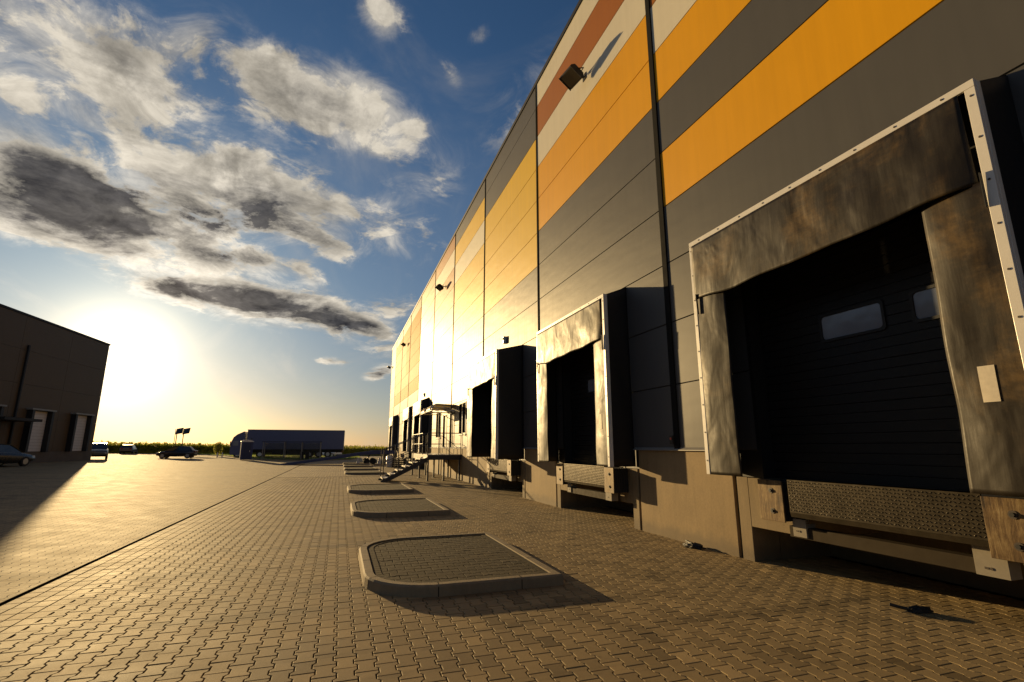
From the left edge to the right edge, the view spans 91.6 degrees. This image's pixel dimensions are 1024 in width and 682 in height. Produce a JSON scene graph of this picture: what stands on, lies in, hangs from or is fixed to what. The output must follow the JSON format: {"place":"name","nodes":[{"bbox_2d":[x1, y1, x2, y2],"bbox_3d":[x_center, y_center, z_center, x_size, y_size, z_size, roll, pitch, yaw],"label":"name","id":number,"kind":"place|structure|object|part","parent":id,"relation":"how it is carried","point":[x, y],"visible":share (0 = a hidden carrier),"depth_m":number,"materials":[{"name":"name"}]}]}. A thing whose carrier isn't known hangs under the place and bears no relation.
{"place":"outdoors","nodes":[
{"label":"outdoors","id":0,"kind":"place"},
{"bbox_2d":[0,478,284,641],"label":"gutter paving","id":1,"kind":"structure","parent":0,"point":[22,613],"depth_m":6.59,"materials":[{"name":"concrete"}]},
{"bbox_2d":[0,453,303,602],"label":"yard paving","id":2,"kind":"structure","parent":0,"point":[57,519],"depth_m":14.94,"materials":[{"name":"concrete"}]},
{"bbox_2d":[0,444,34,465],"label":"parked car","id":3,"kind":"object","parent":2,"relation":"on","point":[9,453],"visible":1,"depth_m":33.43,"materials":[{"name":"black paint"}]},
{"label":"windows","id":4,"kind":"part","parent":3,"relation":"part of","materials":[{"name":"black glass"}]},
{"bbox_2d":[91,443,107,458],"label":"parked car","id":5,"kind":"object","parent":2,"relation":"on","point":[99,449],"visible":0.52,"depth_m":50.49,"materials":[{"name":"grey paint"}]},
{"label":"windows","id":6,"kind":"part","parent":5,"relation":"part of","materials":[{"name":"black glass"}]},
{"bbox_2d":[119,444,137,453],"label":"parked car","id":7,"kind":"object","parent":2,"relation":"on","point":[125,448],"visible":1,"depth_m":79.74,"materials":[{"name":"grey metal"}]},
{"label":"windows","id":8,"kind":"part","parent":7,"relation":"part of","materials":[{"name":"black glass"}]},
{"bbox_2d":[156,446,197,457],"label":"parked car","id":9,"kind":"object","parent":2,"relation":"on","point":[184,451],"visible":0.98,"depth_m":59.72,"materials":[{"name":"paint"}]},
{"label":"windows","id":10,"kind":"part","parent":9,"relation":"part of","materials":[{"name":"black glass"}]},
{"bbox_2d":[173,428,190,445],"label":"panel post","id":11,"kind":"object","parent":2,"relation":"on","point":[182,431],"visible":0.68,"depth_m":86.66,"materials":[{"name":"metal"}]},
{"bbox_2d":[213,442,222,454],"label":"shrub","id":12,"kind":"object","parent":2,"relation":"on","point":[218,448],"visible":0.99,"depth_m":72.75,"materials":[{"name":"green plant"}]},
{"bbox_2d":[239,438,253,459],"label":"portable toilet","id":13,"kind":"object","parent":2,"relation":"on","point":[246,449],"visible":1,"depth_m":57.79,"materials":[{"name":"blue paint"}]},
{"bbox_2d":[242,443,251,458],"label":"door","id":14,"kind":"structure","parent":13,"relation":"in","point":[246,452],"depth_m":57.76,"materials":[{"name":"blue paint"}]},
{"bbox_2d":[229,429,344,456],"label":"articulated lorry","id":15,"kind":"object","parent":2,"relation":"on","point":[311,440],"visible":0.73,"depth_m":74.01,"materials":[{"name":"blue metal"}]},
{"bbox_2d":[261,442,321,459],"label":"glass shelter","id":16,"kind":"object","parent":2,"relation":"on","point":[283,456],"visible":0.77,"depth_m":62.56,"materials":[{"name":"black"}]},
{"bbox_2d":[278,450,394,464],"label":"loading ramp","id":17,"kind":"structure","parent":2,"relation":"on","point":[371,460],"depth_m":48.66,"materials":[{"name":"concrete"}]},
{"bbox_2d":[197,453,359,460],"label":"grass","id":18,"kind":"structure","parent":0,"point":[289,456],"depth_m":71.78,"materials":[{"name":"green plant"}]},
{"bbox_2d":[0,0,578,446],"label":"sky","id":19,"kind":"structure","parent":0,"point":[252,203],"materials":[{"name":"blue"}]},
{"bbox_2d":[275,456,436,477],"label":"paving","id":20,"kind":"structure","parent":0,"point":[329,468],"depth_m":37.39,"materials":[{"name":"concrete"}]},
{"bbox_2d":[322,452,341,455],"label":"parked car","id":21,"kind":"object","parent":20,"relation":"on","point":[335,453],"visible":0.32,"depth_m":83.47,"materials":[{"name":"white paint"}]},
{"bbox_2d":[343,462,368,464],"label":"paved island","id":22,"kind":"structure","parent":20,"relation":"on","point":[354,463],"depth_m":47.59,"materials":[{"name":"concrete"}]},
{"bbox_2d":[343,464,371,466],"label":"paved island","id":23,"kind":"structure","parent":20,"relation":"on","point":[358,465],"depth_m":42.17,"materials":[{"name":"concrete"}]},
{"bbox_2d":[344,467,377,470],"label":"paved island","id":24,"kind":"structure","parent":20,"relation":"on","point":[359,468],"depth_m":36.58,"materials":[{"name":"concrete"}]},
{"bbox_2d":[344,470,382,474],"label":"paved island","id":25,"kind":"structure","parent":20,"relation":"on","point":[360,472],"depth_m":30.68,"materials":[{"name":"concrete"}]},
{"bbox_2d":[386,456,393,466],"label":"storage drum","id":26,"kind":"object","parent":20,"relation":"on","point":[390,463],"visible":0.83,"depth_m":41.55,"materials":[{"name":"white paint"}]},
{"bbox_2d":[392,458,405,466],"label":"pallet stack","id":27,"kind":"object","parent":20,"relation":"on","point":[400,463],"visible":0.57,"depth_m":41.84,"materials":[{"name":"brown wood"}]},
{"bbox_2d":[378,433,461,481],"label":"metal staircase","id":28,"kind":"structure","parent":0,"point":[422,458],"depth_m":25.15,"materials":[{"name":"metal"}]},
{"bbox_2d":[1,447,956,602],"bbox_3d":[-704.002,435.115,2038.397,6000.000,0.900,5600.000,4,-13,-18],"label":"ground","id":29,"kind":"structure","parent":0,"point":[221,501],"depth_m":16.53,"materials":[{"name":"grey concrete"}]},
{"bbox_2d":[0,304,110,463],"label":"dark warehouse","id":30,"kind":"structure","parent":29,"relation":"on","point":[51,378],"depth_m":41.67,"materials":[{"name":"metal"}]},
{"bbox_2d":[28,411,47,450],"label":"loading door","id":31,"kind":"structure","parent":30,"relation":"in","point":[38,428],"depth_m":40.73,"materials":[{"name":"white metal"}]},
{"bbox_2d":[72,415,86,450],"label":"loading door","id":32,"kind":"structure","parent":30,"relation":"in","point":[81,422],"depth_m":46.24,"materials":[{"name":"white metal"}]},
{"bbox_2d":[0,463,304,605],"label":"drain channel","id":33,"kind":"object","parent":29,"relation":"on","point":[40,586],"visible":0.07,"depth_m":7.57,"materials":[{"name":"black metal"}]},
{"bbox_2d":[93,440,387,455],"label":"crop field","id":34,"kind":"structure","parent":29,"relation":"on","point":[146,447],"depth_m":90.42,"materials":[{"name":"green plant"}]},
{"bbox_2d":[0,475,1023,681],"bbox_3d":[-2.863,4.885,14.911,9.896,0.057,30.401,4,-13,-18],"label":"block paving","id":35,"kind":"structure","parent":0,"point":[627,601],"depth_m":4.99,"materials":[{"name":"concrete"}]},
{"bbox_2d":[347,483,413,493],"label":"paved island","id":36,"kind":"structure","parent":35,"relation":"on","point":[378,488],"depth_m":18.87,"materials":[{"name":"concrete"}]},
{"bbox_2d":[350,498,450,517],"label":"paved island","id":37,"kind":"structure","parent":35,"relation":"on","point":[395,508],"depth_m":12.80,"materials":[{"name":"concrete"}]},
{"bbox_2d":[358,532,563,597],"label":"paved island","id":38,"kind":"structure","parent":35,"relation":"on","point":[435,566],"depth_m":6.53,"materials":[{"name":"concrete"}]},
{"bbox_2d":[682,540,705,549],"bbox_3d":[3.039,3.417,8.388,0.240,0.099,0.468,6,-14,-28],"label":"rubber scrap","id":39,"kind":"object","parent":35,"relation":"on","point":[690,544],"visible":1,"depth_m":8.29,"materials":[{"name":"black rubber"}]},
{"bbox_2d":[889,603,933,613],"bbox_3d":[4.102,2.735,5.096,0.390,0.064,0.127,-3,-12,12],"label":"glove","id":40,"kind":"object","parent":35,"relation":"on","point":[917,609],"visible":1,"depth_m":5.08,"materials":[{"name":"black fabric"}]},
{"bbox_2d":[387,0,1023,598],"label":"warehouse","id":41,"kind":"structure","parent":0,"point":[651,148],"depth_m":8.60,"materials":[{"name":"grey metal"}]},
{"bbox_2d":[388,415,397,450],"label":"dock shelter","id":42,"kind":"object","parent":41,"relation":"attached to","point":[393,430],"visible":0.95,"depth_m":54.91,"materials":[{"name":"black metal"}]},
{"bbox_2d":[401,406,412,451],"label":"dock shelter","id":43,"kind":"object","parent":41,"relation":"attached to","point":[407,424],"visible":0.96,"depth_m":42.76,"materials":[{"name":"black fabric"}]},
{"bbox_2d":[411,397,428,452],"bbox_3d":[-6.939,6.367,37.472,0.672,3.945,4.034,4,-13,-18],"label":"dock shelter","id":44,"kind":"object","parent":41,"relation":"attached to","point":[419,426],"visible":0.88,"depth_m":35.90,"materials":[{"name":"black fabric"}]},
{"bbox_2d":[421,407,445,414],"bbox_3d":[-4.670,4.201,29.921,1.341,0.391,1.784,4,-13,-18],"label":"door canopy","id":45,"kind":"object","parent":41,"relation":"attached to","point":[423,411],"visible":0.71,"depth_m":30.29,"materials":[{"name":"white metal"}]},
{"bbox_2d":[435,411,440,438],"bbox_3d":[-4.689,5.409,31.924,0.160,1.690,1.800,4,-13,-18],"label":"window","id":46,"kind":"structure","parent":41,"relation":"in","point":[438,417],"depth_m":31.96,"materials":[{"name":"white glass"}]},
{"bbox_2d":[435,284,445,290],"bbox_3d":[-4.699,-3.506,32.685,0.688,0.435,0.683,4,-13,-18],"label":"floodlight","id":47,"kind":"object","parent":41,"relation":"attached to","point":[439,287],"visible":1,"depth_m":32.54,"materials":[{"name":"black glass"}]},
{"bbox_2d":[426,404,455,412],"bbox_3d":[-3.998,3.787,27.975,1.341,0.391,1.784,4,-13,-18],"label":"door canopy","id":48,"kind":"object","parent":41,"relation":"attached to","point":[429,409],"visible":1,"depth_m":28.00,"materials":[{"name":"beige metal"}]},
{"bbox_2d":[442,414,446,452],"bbox_3d":[-3.982,5.553,29.817,0.120,2.250,1.200,4,-13,-18],"label":"personnel door","id":49,"kind":"structure","parent":41,"relation":"in","point":[444,439],"depth_m":30.14,"materials":[{"name":"metal"}]},
{"bbox_2d":[449,412,454,453],"bbox_3d":[-3.334,5.154,27.941,0.120,2.250,1.250,4,-13,-18],"label":"personnel door","id":50,"kind":"structure","parent":41,"relation":"in","point":[453,413],"depth_m":28.09,"materials":[{"name":"metal"}]},
{"bbox_2d":[457,401,466,434],"bbox_3d":[-2.521,3.989,25.664,0.160,1.660,1.750,4,-13,-18],"label":"window","id":51,"kind":"structure","parent":41,"relation":"in","point":[462,406],"depth_m":25.67,"materials":[{"name":"white glass"}]},
{"bbox_2d":[487,458,497,471],"bbox_3d":[-0.773,4.864,19.504,0.388,0.525,0.400,4,-13,-18],"label":"dock bumper","id":52,"kind":"object","parent":41,"relation":"attached to","point":[488,465],"visible":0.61,"depth_m":19.36,"materials":[{"name":"black rubber"}]},
{"bbox_2d":[467,345,523,458],"bbox_3d":[-0.730,2.409,18.875,1.072,3.945,4.034,4,-13,-18],"label":"dock shelter","id":53,"kind":"object","parent":41,"relation":"attached to","point":[502,369],"visible":1,"depth_m":17.28,"materials":[{"name":"black metal"}]},
{"bbox_2d":[490,458,515,480],"bbox_3d":[-0.299,4.701,18.331,0.486,0.735,2.340,4,-13,-18],"label":"dock leveller","id":54,"kind":"object","parent":41,"relation":"attached to","point":[499,465],"visible":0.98,"depth_m":18.10,"materials":[{"name":"metal"}]},
{"bbox_2d":[502,336,505,343],"bbox_3d":[-0.308,-0.033,19.541,0.135,0.280,0.180,4,-13,-18],"label":"signal lamp","id":55,"kind":"object","parent":41,"relation":"attached to","point":[503,339],"visible":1,"depth_m":19.47,"materials":[{"name":"white paint"}]},
{"bbox_2d":[507,460,520,475],"bbox_3d":[0.059,4.351,17.094,0.388,0.525,0.400,4,-13,-18],"label":"dock bumper","id":56,"kind":"object","parent":41,"relation":"attached to","point":[513,467],"visible":1,"depth_m":16.94,"materials":[{"name":"black rubber"}]},
{"bbox_2d":[556,464,574,484],"bbox_3d":[1.413,3.517,13.175,0.388,0.525,0.400,4,-13,-18],"label":"dock bumper","id":57,"kind":"object","parent":41,"relation":"attached to","point":[560,473],"visible":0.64,"depth_m":13.04,"materials":[{"name":"black rubber"}]},
{"bbox_2d":[559,64,585,90],"bbox_3d":[1.740,-7.425,14.030,0.688,0.435,0.683,4,-13,-18],"label":"floodlight","id":58,"kind":"object","parent":41,"relation":"attached to","point":[571,76],"visible":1,"depth_m":13.94,"materials":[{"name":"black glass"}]},
{"bbox_2d":[537,287,635,466],"bbox_3d":[1.647,1.076,12.610,0.672,3.945,4.034,4,-13,-18],"label":"dock shelter","id":59,"kind":"object","parent":41,"relation":"attached to","point":[578,328],"visible":1,"depth_m":11.04,"materials":[{"name":"black metal"}]},
{"bbox_2d":[564,463,620,500],"bbox_3d":[1.886,3.354,12.002,0.486,0.735,2.340,4,-13,-18],"label":"dock leveller","id":60,"kind":"object","parent":41,"relation":"attached to","point":[591,475],"visible":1,"depth_m":11.75,"materials":[{"name":"metal"}]},
{"bbox_2d":[562,345,625,467],"bbox_3d":[2.081,1.574,12.680,0.270,3.100,3.190,4,-13,-18],"label":"loading door","id":61,"kind":"structure","parent":41,"relation":"in","point":[578,374],"depth_m":13.66,"materials":[{"name":"black metal"}]},
{"bbox_2d":[604,467,627,493],"bbox_3d":[2.244,3.004,10.765,0.388,0.525,0.400,4,-13,-18],"label":"dock bumper","id":62,"kind":"object","parent":41,"relation":"attached to","point":[615,480],"visible":1,"depth_m":10.61,"materials":[{"name":"black rubber"}]},
{"bbox_2d":[669,435,674,443],"bbox_3d":[2.968,1.837,9.256,0.058,0.160,0.100,4,-13,-18],"label":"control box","id":63,"kind":"object","parent":41,"relation":"attached to","point":[671,439],"visible":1,"depth_m":9.23,"materials":[{"name":"black plastic"}]},
{"bbox_2d":[757,479,804,522],"bbox_3d":[3.635,2.147,6.739,0.388,0.525,0.400,4,-13,-18],"label":"dock bumper","id":64,"kind":"object","parent":41,"relation":"attached to","point":[774,500],"visible":0.81,"depth_m":6.63,"materials":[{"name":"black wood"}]},
{"bbox_2d":[741,212,969,491],"bbox_3d":[4.303,0.204,6.245,0.270,3.100,3.190,4,-13,-18],"label":"loading door","id":65,"kind":"structure","parent":41,"relation":"in","point":[846,324],"depth_m":6.32,"materials":[{"name":"black metal"}]},
{"bbox_2d":[689,75,1023,496],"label":"dock shelter","id":66,"kind":"object","parent":41,"relation":"attached to","point":[974,230],"visible":1,"depth_m":4.72,"materials":[{"name":"black metal"}]},
{"bbox_2d":[787,480,1022,580],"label":"dock leveller","id":67,"kind":"object","parent":41,"relation":"attached to","point":[958,517],"visible":0.99,"depth_m":5.17,"materials":[{"name":"paint"}]},
{"bbox_2d":[980,496,1023,562],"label":"dock bumper","id":68,"kind":"object","parent":41,"relation":"attached to","point":[1004,519],"visible":1,"depth_m":4.33,"materials":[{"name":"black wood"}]}
]}

